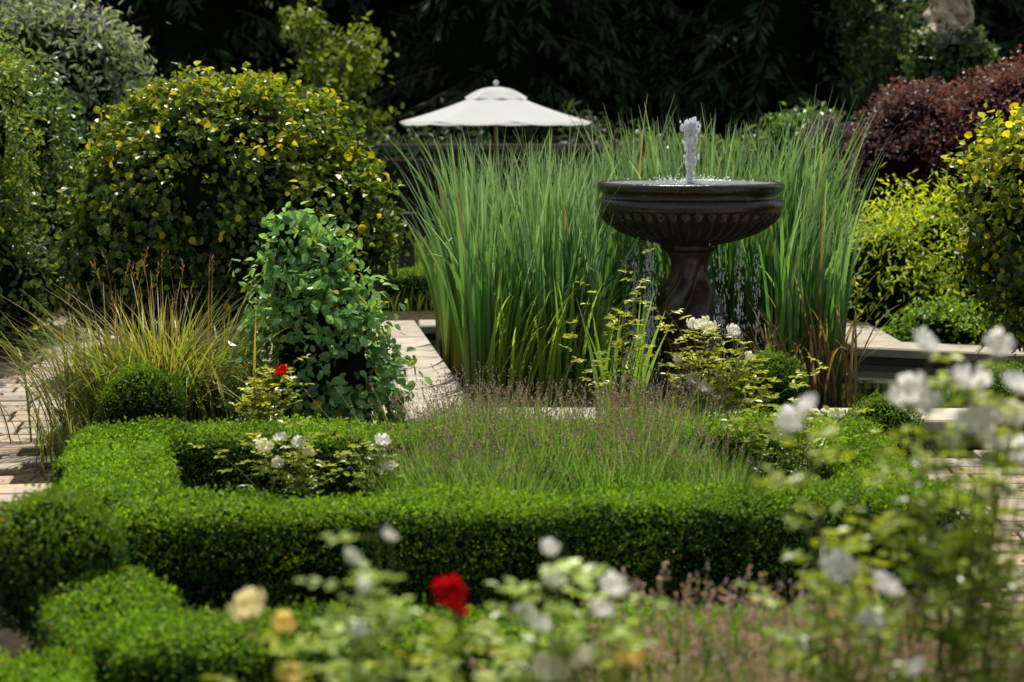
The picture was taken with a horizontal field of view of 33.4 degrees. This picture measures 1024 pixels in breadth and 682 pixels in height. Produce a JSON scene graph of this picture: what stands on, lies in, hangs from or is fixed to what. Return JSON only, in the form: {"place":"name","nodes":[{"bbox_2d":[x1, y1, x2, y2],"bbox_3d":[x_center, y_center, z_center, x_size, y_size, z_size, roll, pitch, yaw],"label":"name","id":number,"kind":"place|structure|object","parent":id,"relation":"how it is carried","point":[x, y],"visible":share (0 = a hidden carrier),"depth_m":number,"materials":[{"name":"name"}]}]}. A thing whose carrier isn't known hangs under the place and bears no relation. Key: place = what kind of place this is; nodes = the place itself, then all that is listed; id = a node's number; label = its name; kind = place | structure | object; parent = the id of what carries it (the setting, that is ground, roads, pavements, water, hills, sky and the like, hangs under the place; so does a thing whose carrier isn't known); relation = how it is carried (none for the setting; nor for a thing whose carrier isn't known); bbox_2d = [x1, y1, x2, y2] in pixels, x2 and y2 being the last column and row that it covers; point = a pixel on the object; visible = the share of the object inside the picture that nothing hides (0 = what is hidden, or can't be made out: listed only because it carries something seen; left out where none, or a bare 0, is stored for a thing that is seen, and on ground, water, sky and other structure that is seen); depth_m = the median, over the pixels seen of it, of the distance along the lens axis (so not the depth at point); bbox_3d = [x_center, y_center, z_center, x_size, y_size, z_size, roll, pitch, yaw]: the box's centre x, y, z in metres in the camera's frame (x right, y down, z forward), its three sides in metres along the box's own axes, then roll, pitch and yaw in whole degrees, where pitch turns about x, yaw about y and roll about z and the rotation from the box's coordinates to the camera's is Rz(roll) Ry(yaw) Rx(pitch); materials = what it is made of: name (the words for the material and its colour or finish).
{"place":"outdoors","nodes":[
{"label":"outdoors","id":0,"kind":"place"},
{"bbox_2d":[0,309,119,515],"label":"stone path","id":1,"kind":"structure","parent":0,"point":[11,457],"depth_m":12.41,"materials":[{"name":"beige stone"}]},
{"bbox_2d":[73,312,95,325],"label":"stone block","id":2,"kind":"structure","parent":1,"relation":"on","point":[81,316],"depth_m":17.61,"materials":[{"name":"beige stone"}]},
{"bbox_2d":[241,340,397,436],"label":"stone path","id":3,"kind":"structure","parent":0,"point":[296,414],"depth_m":12.83,"materials":[{"name":"beige stone"}]},
{"bbox_2d":[59,234,854,312],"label":"lawn","id":4,"kind":"structure","parent":0,"point":[401,311],"depth_m":19.25,"materials":[{"name":"plant"}]},
{"bbox_2d":[26,0,126,45],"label":"conifer tree","id":5,"kind":"object","parent":4,"relation":"on","point":[111,3],"depth_m":36.16,"materials":[{"name":"green plant"}]},
{"bbox_2d":[0,0,169,190],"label":"buddleia shrub","id":6,"kind":"object","parent":4,"relation":"on","point":[91,63],"visible":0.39,"depth_m":19.74,"materials":[{"name":"green plant"}]},
{"bbox_2d":[59,0,325,105],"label":"conifer tree","id":7,"kind":"object","parent":4,"relation":"on","point":[218,35],"visible":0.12,"depth_m":34.69,"materials":[{"name":"green plant"}]},
{"bbox_2d":[248,0,403,156],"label":"maple tree","id":8,"kind":"object","parent":4,"relation":"on","point":[310,33],"visible":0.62,"depth_m":27.46,"materials":[{"name":"green plant"}]},
{"bbox_2d":[241,0,439,158],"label":"conifer tree","id":9,"kind":"object","parent":4,"relation":"on","point":[384,16],"visible":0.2,"depth_m":36.08,"materials":[{"name":"green plant"}]},
{"bbox_2d":[262,0,442,156],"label":"conifer tree","id":10,"kind":"object","parent":4,"relation":"on","point":[422,32],"visible":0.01,"depth_m":39.11,"materials":[{"name":"green plant"}]},
{"bbox_2d":[372,264,441,309],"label":"box hedge","id":11,"kind":"object","parent":4,"relation":"on","point":[407,282],"visible":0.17,"depth_m":19.43,"materials":[{"name":"green plant"}]},
{"bbox_2d":[397,212,416,275],"bbox_3d":[-1.270,-1.021,20.535,0.320,1.050,0.320,0,7,0],"label":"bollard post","id":12,"kind":"object","parent":4,"relation":"on","point":[410,261],"visible":0.41,"depth_m":20.44,"materials":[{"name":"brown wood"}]},
{"bbox_2d":[374,236,442,312],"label":"meadow grass","id":13,"kind":"structure","parent":4,"relation":"on","point":[417,261],"depth_m":19.44,"materials":[{"name":"green plant"}]},
{"bbox_2d":[400,80,591,187],"bbox_3d":[-0.240,-2.562,25.883,2.914,2.760,2.914,0,7,0],"label":"patio umbrella","id":14,"kind":"object","parent":4,"relation":"on","point":[496,106],"visible":0.87,"depth_m":25.09,"materials":[{"name":"fabric"}]},
{"bbox_2d":[359,0,660,158],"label":"conifer tree","id":15,"kind":"object","parent":4,"relation":"on","point":[530,50],"visible":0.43,"depth_m":34.23,"materials":[{"name":"green plant"}]},
{"bbox_2d":[348,98,855,241],"bbox_3d":[-0.086,-3.123,30.905,38.153,3.192,3.888,0,7,0],"label":"shadow shrubbery","id":16,"kind":"object","parent":4,"relation":"on","point":[561,139],"visible":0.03,"depth_m":30.32,"materials":[{"name":"green plant"}]},
{"bbox_2d":[364,142,877,244],"bbox_3d":[0.000,-2.497,29.173,26.120,1.800,0.170,0,7,0],"label":"wooden fence","id":17,"kind":"object","parent":4,"relation":"on","point":[403,164],"visible":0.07,"depth_m":29.06,"materials":[{"name":"brown wood"}]},
{"bbox_2d":[566,0,713,152],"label":"conifer tree","id":18,"kind":"object","parent":4,"relation":"on","point":[657,17],"visible":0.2,"depth_m":35.67,"materials":[{"name":"green plant"}]},
{"bbox_2d":[594,123,731,179],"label":"laurel shrub","id":19,"kind":"object","parent":4,"relation":"on","point":[719,142],"visible":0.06,"depth_m":24.69,"materials":[{"name":"green plant"}]},
{"bbox_2d":[637,0,906,227],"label":"conifer tree","id":20,"kind":"object","parent":4,"relation":"on","point":[768,56],"visible":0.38,"depth_m":34.11,"materials":[{"name":"green plant"}]},
{"bbox_2d":[702,0,872,88],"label":"conifer tree","id":21,"kind":"object","parent":4,"relation":"on","point":[705,4],"depth_m":39.61,"materials":[{"name":"green plant"}]},
{"bbox_2d":[718,97,860,180],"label":"laurel shrub","id":22,"kind":"object","parent":4,"relation":"on","point":[776,126],"visible":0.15,"depth_m":23.46,"materials":[{"name":"green plant"}]},
{"bbox_2d":[784,107,861,244],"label":"shrub","id":23,"kind":"object","parent":4,"relation":"on","point":[846,136],"visible":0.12,"depth_m":22.11,"materials":[{"name":"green plant"}]},
{"bbox_2d":[838,1,874,86],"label":"conifer tree","id":24,"kind":"object","parent":4,"relation":"on","point":[856,27],"visible":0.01,"depth_m":41.76,"materials":[{"name":"green plant"}]},
{"bbox_2d":[818,76,966,234],"bbox_3d":[4.837,-1.819,20.402,2.316,2.675,2.318,0,7,0],"label":"purple barberry","id":25,"kind":"object","parent":4,"relation":"on","point":[902,158],"visible":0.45,"depth_m":19.81,"materials":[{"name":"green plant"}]},
{"bbox_2d":[801,0,989,114],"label":"birch tree","id":26,"kind":"object","parent":4,"relation":"on","point":[893,27],"visible":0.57,"depth_m":32.56,"materials":[{"name":"green plant"}]},
{"bbox_2d":[845,4,1014,108],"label":"conifer tree","id":27,"kind":"object","parent":4,"relation":"on","point":[856,30],"depth_m":41.60,"materials":[{"name":"green plant"}]},
{"bbox_2d":[839,0,1023,120],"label":"conifer tree","id":28,"kind":"object","parent":4,"relation":"on","point":[991,16],"visible":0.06,"depth_m":35.50,"materials":[{"name":"green plant"}]},
{"bbox_2d":[915,35,981,93],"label":"stone pillar","id":29,"kind":"structure","parent":4,"relation":"on","point":[955,39],"depth_m":23.36,"materials":[{"name":"grey stone"}]},
{"bbox_2d":[918,0,973,34],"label":"garden statue","id":30,"kind":"object","parent":29,"relation":"on","point":[954,14],"visible":0.85,"depth_m":23.39,"materials":[{"name":"stone"}]},
{"bbox_2d":[895,20,1003,238],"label":"ivy","id":31,"kind":"object","parent":4,"relation":"on","point":[951,60],"visible":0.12,"depth_m":23.35,"materials":[{"name":"green plant"}]},
{"bbox_2d":[907,44,1023,221],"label":"purple barberry","id":32,"kind":"object","parent":4,"relation":"on","point":[997,94],"visible":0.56,"depth_m":19.17,"materials":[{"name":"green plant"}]},
{"bbox_2d":[994,0,1023,73],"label":"conifer tree","id":33,"kind":"object","parent":4,"relation":"on","point":[1018,24],"visible":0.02,"depth_m":35.13,"materials":[{"name":"green plant"}]},
{"bbox_2d":[0,313,1018,677],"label":"ground","id":34,"kind":"structure","parent":0,"point":[12,643],"depth_m":7.57,"materials":[{"name":"soil"}]},
{"bbox_2d":[0,7,60,261],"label":"yellow green shrub","id":35,"kind":"object","parent":34,"relation":"on","point":[11,171],"visible":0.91,"depth_m":14.82,"materials":[{"name":"green plant"}]},
{"bbox_2d":[0,37,94,361],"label":"evergreen shrub","id":36,"kind":"object","parent":34,"relation":"on","point":[19,271],"visible":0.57,"depth_m":16.46,"materials":[{"name":"green plant"}]},
{"bbox_2d":[0,645,100,681],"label":"box hedge","id":37,"kind":"object","parent":34,"relation":"on","point":[70,667],"visible":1,"depth_m":5.61,"materials":[{"name":"green plant"}]},
{"bbox_2d":[7,372,106,471],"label":"border grass","id":38,"kind":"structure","parent":34,"relation":"on","point":[63,437],"depth_m":10.50,"materials":[{"name":"green plant"}]},
{"bbox_2d":[0,476,136,641],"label":"box topiary ball","id":39,"kind":"object","parent":34,"relation":"on","point":[55,540],"visible":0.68,"depth_m":6.47,"materials":[{"name":"green plant"}]},
{"bbox_2d":[21,553,207,681],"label":"box hedge","id":40,"kind":"object","parent":34,"relation":"on","point":[92,626],"visible":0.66,"depth_m":6.16,"materials":[{"name":"green plant"}]},
{"bbox_2d":[44,413,190,500],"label":"box hedge","id":41,"kind":"object","parent":34,"relation":"on","point":[82,442],"visible":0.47,"depth_m":9.15,"materials":[{"name":"green plant"}]},
{"bbox_2d":[52,450,191,583],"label":"box hedge","id":42,"kind":"object","parent":34,"relation":"on","point":[107,481],"visible":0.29,"depth_m":8.30,"materials":[{"name":"green plant"}]},
{"bbox_2d":[93,356,190,437],"bbox_3d":[-2.150,0.466,9.888,0.562,0.782,0.552,0,7,0],"label":"box topiary ball","id":43,"kind":"object","parent":34,"relation":"on","point":[135,393],"visible":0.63,"depth_m":9.74,"materials":[{"name":"green plant"}]},
{"bbox_2d":[0,247,384,455],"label":"arching grass","id":44,"kind":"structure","parent":34,"relation":"on","point":[206,377],"depth_m":11.02,"materials":[{"name":"green plant"}]},
{"bbox_2d":[38,61,413,375],"bbox_3d":[-2.348,-0.997,14.142,3.095,2.628,2.708,0,7,0],"label":"round vine bush","id":45,"kind":"object","parent":34,"relation":"on","point":[211,162],"visible":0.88,"depth_m":13.43,"materials":[{"name":"green plant"}]},
{"bbox_2d":[188,416,349,499],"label":"white rose bush","id":46,"kind":"object","parent":34,"relation":"on","point":[265,446],"visible":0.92,"depth_m":8.86,"materials":[{"name":"green plant"}]},
{"bbox_2d":[228,354,312,437],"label":"red rose bush","id":47,"kind":"object","parent":34,"relation":"on","point":[281,370],"visible":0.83,"depth_m":10.22,"materials":[{"name":"green plant"}]},
{"bbox_2d":[201,587,390,681],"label":"yellow rose bush","id":48,"kind":"object","parent":34,"relation":"on","point":[246,603],"visible":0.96,"depth_m":4.12,"materials":[{"name":"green plant"}]},
{"bbox_2d":[216,201,431,437],"bbox_3d":[-1.199,-0.085,11.080,1.356,1.648,1.209,0,7,0],"label":"broadleaf shrub","id":49,"kind":"object","parent":34,"relation":"on","point":[312,290],"visible":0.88,"depth_m":10.89,"materials":[{"name":"green plant"}]},
{"bbox_2d":[339,433,403,505],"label":"white rose bush","id":50,"kind":"object","parent":34,"relation":"on","point":[383,439],"visible":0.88,"depth_m":8.74,"materials":[{"name":"green plant"}]},
{"bbox_2d":[294,524,454,681],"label":"white rose bush","id":51,"kind":"object","parent":34,"relation":"on","point":[359,632],"visible":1,"depth_m":3.79,"materials":[{"name":"green plant"}]},
{"bbox_2d":[364,574,553,681],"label":"red rose bush","id":52,"kind":"object","parent":34,"relation":"on","point":[451,590],"visible":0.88,"depth_m":4.13,"materials":[{"name":"green plant"}]},
{"bbox_2d":[113,408,871,508],"bbox_3d":[-0.095,0.641,9.747,4.413,0.514,0.699,-1,7,-5],"label":"box hedge","id":53,"kind":"object","parent":34,"relation":"on","point":[201,467],"visible":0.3,"depth_m":9.49,"materials":[{"name":"green plant"}]},
{"bbox_2d":[0,320,1023,613],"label":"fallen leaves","id":54,"kind":"object","parent":34,"relation":"on","point":[286,594],"visible":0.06,"depth_m":10.28,"materials":[{"name":"brown plant"}]},
{"bbox_2d":[394,611,660,681],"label":"cream rose bush","id":55,"kind":"object","parent":34,"relation":"on","point":[551,667],"visible":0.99,"depth_m":3.94,"materials":[{"name":"green plant"}]},
{"bbox_2d":[304,359,768,494],"bbox_3d":[0.254,0.508,9.821,2.323,0.716,2.199,2,7,15],"label":"lavender","id":56,"kind":"object","parent":34,"relation":"on","point":[513,410],"visible":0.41,"depth_m":9.53,"materials":[{"name":"green plant"}]},
{"bbox_2d":[99,472,995,609],"bbox_3d":[0.159,0.884,7.828,4.098,0.520,0.750,-1,7,-4],"label":"box hedge","id":57,"kind":"object","parent":34,"relation":"on","point":[210,550],"visible":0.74,"depth_m":7.59,"materials":[{"name":"green plant"}]},
{"bbox_2d":[322,400,783,505],"bbox_3d":[0.231,0.682,8.948,2.537,0.592,1.572,0,7,0],"label":"lavender","id":58,"kind":"object","parent":34,"relation":"on","point":[484,470],"visible":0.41,"depth_m":8.98,"materials":[{"name":"green plant"}]},
{"bbox_2d":[102,590,1023,681],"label":"box hedge","id":59,"kind":"object","parent":34,"relation":"on","point":[224,652],"visible":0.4,"depth_m":5.81,"materials":[{"name":"green plant"}]},
{"bbox_2d":[475,534,672,681],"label":"white rose bush","id":60,"kind":"object","parent":34,"relation":"on","point":[526,613],"visible":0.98,"depth_m":4.00,"materials":[{"name":"green plant"}]},
{"bbox_2d":[559,248,654,419],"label":"white rose bush","id":61,"kind":"object","parent":34,"relation":"on","point":[617,342],"visible":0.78,"depth_m":10.52,"materials":[{"name":"green plant"}]},
{"bbox_2d":[577,291,671,416],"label":"iris leaves","id":62,"kind":"object","parent":34,"relation":"on","point":[641,367],"visible":0.39,"depth_m":11.23,"materials":[{"name":"green plant"}]},
{"bbox_2d":[613,626,840,681],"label":"lavender","id":63,"kind":"object","parent":34,"relation":"on","point":[713,659],"visible":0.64,"depth_m":4.94,"materials":[{"name":"purple plant"}]},
{"bbox_2d":[643,301,833,418],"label":"white rose bush","id":64,"kind":"object","parent":34,"relation":"on","point":[706,324],"visible":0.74,"depth_m":10.35,"materials":[{"name":"green plant"}]},
{"bbox_2d":[469,558,1023,681],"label":"lavender","id":65,"kind":"object","parent":34,"relation":"on","point":[686,656],"visible":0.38,"depth_m":5.18,"materials":[{"name":"green plant"}]},
{"bbox_2d":[731,345,810,420],"bbox_3d":[1.617,0.389,10.742,0.518,0.722,0.542,0,7,0],"label":"box topiary ball","id":66,"kind":"object","parent":34,"relation":"on","point":[781,369],"visible":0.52,"depth_m":10.58,"materials":[{"name":"green plant"}]},
{"bbox_2d":[721,373,881,496],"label":"white rose bush","id":67,"kind":"object","parent":34,"relation":"on","point":[811,418],"visible":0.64,"depth_m":9.00,"materials":[{"name":"green plant"}]},
{"bbox_2d":[733,391,968,681],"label":"white rose bush","id":68,"kind":"object","parent":34,"relation":"on","point":[838,565],"visible":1,"depth_m":4.17,"materials":[{"name":"green plant"}]},
{"bbox_2d":[797,411,949,506],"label":"box hedge","id":69,"kind":"object","parent":34,"relation":"on","point":[865,459],"visible":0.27,"depth_m":9.10,"materials":[{"name":"green plant"}]},
{"bbox_2d":[807,594,975,673],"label":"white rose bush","id":70,"kind":"object","parent":34,"relation":"on","point":[878,595],"visible":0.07,"depth_m":5.15,"materials":[{"name":"green plant"}]},
{"bbox_2d":[807,327,1023,681],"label":"white rose bush","id":71,"kind":"object","parent":34,"relation":"on","point":[982,413],"visible":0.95,"depth_m":4.38,"materials":[{"name":"green plant"}]},
{"bbox_2d":[832,157,1016,339],"bbox_3d":[5.014,-0.984,17.097,4.274,1.982,2.719,-3,8,-23],"label":"fern shrub","id":72,"kind":"object","parent":34,"relation":"on","point":[915,255],"visible":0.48,"depth_m":16.71,"materials":[{"name":"green plant"}]},
{"bbox_2d":[876,287,1021,347],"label":"ground cover","id":73,"kind":"object","parent":34,"relation":"on","point":[964,327],"visible":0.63,"depth_m":15.77,"materials":[{"name":"green plant"}]},
{"bbox_2d":[926,422,1023,681],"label":"white rose bush","id":74,"kind":"object","parent":34,"relation":"on","point":[1012,511],"visible":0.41,"depth_m":4.68,"materials":[{"name":"green plant"}]},
{"bbox_2d":[930,100,1023,361],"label":"golden bush","id":75,"kind":"object","parent":34,"relation":"on","point":[993,237],"visible":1,"depth_m":12.73,"materials":[{"name":"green plant"}]},
{"bbox_2d":[371,320,1023,447],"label":"pond","id":76,"kind":"structure","parent":0,"point":[882,368],"depth_m":14.40,"materials":[{"name":"beige stone"}]},
{"bbox_2d":[378,84,909,407],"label":"pond reeds","id":77,"kind":"object","parent":76,"relation":"on","point":[506,294],"visible":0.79,"depth_m":13.04,"materials":[{"name":"green plant"}]},
{"bbox_2d":[596,117,784,406],"bbox_3d":[1.330,-0.601,12.827,1.406,2.158,1.406,0,7,0],"label":"stone fountain","id":78,"kind":"object","parent":76,"relation":"on","point":[690,223],"visible":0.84,"depth_m":12.58,"materials":[{"name":"dark stone"},{"name":"water"}]},
{"bbox_2d":[907,450,1023,613],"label":"stone path","id":79,"kind":"structure","parent":0,"point":[1010,502],"depth_m":9.59,"materials":[{"name":"beige stone"}]},
{"bbox_2d":[844,389,927,461],"bbox_3d":[2.307,0.571,10.546,0.549,0.538,0.557,0,7,0],"label":"box topiary ball","id":80,"kind":"object","parent":79,"relation":"on","point":[893,416],"visible":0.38,"depth_m":10.42,"materials":[{"name":"green plant"}]},
{"bbox_2d":[972,358,1023,433],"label":"box topiary ball","id":81,"kind":"object","parent":79,"relation":"on","point":[1004,389],"visible":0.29,"depth_m":10.63,"materials":[{"name":"green plant"}]}
]}

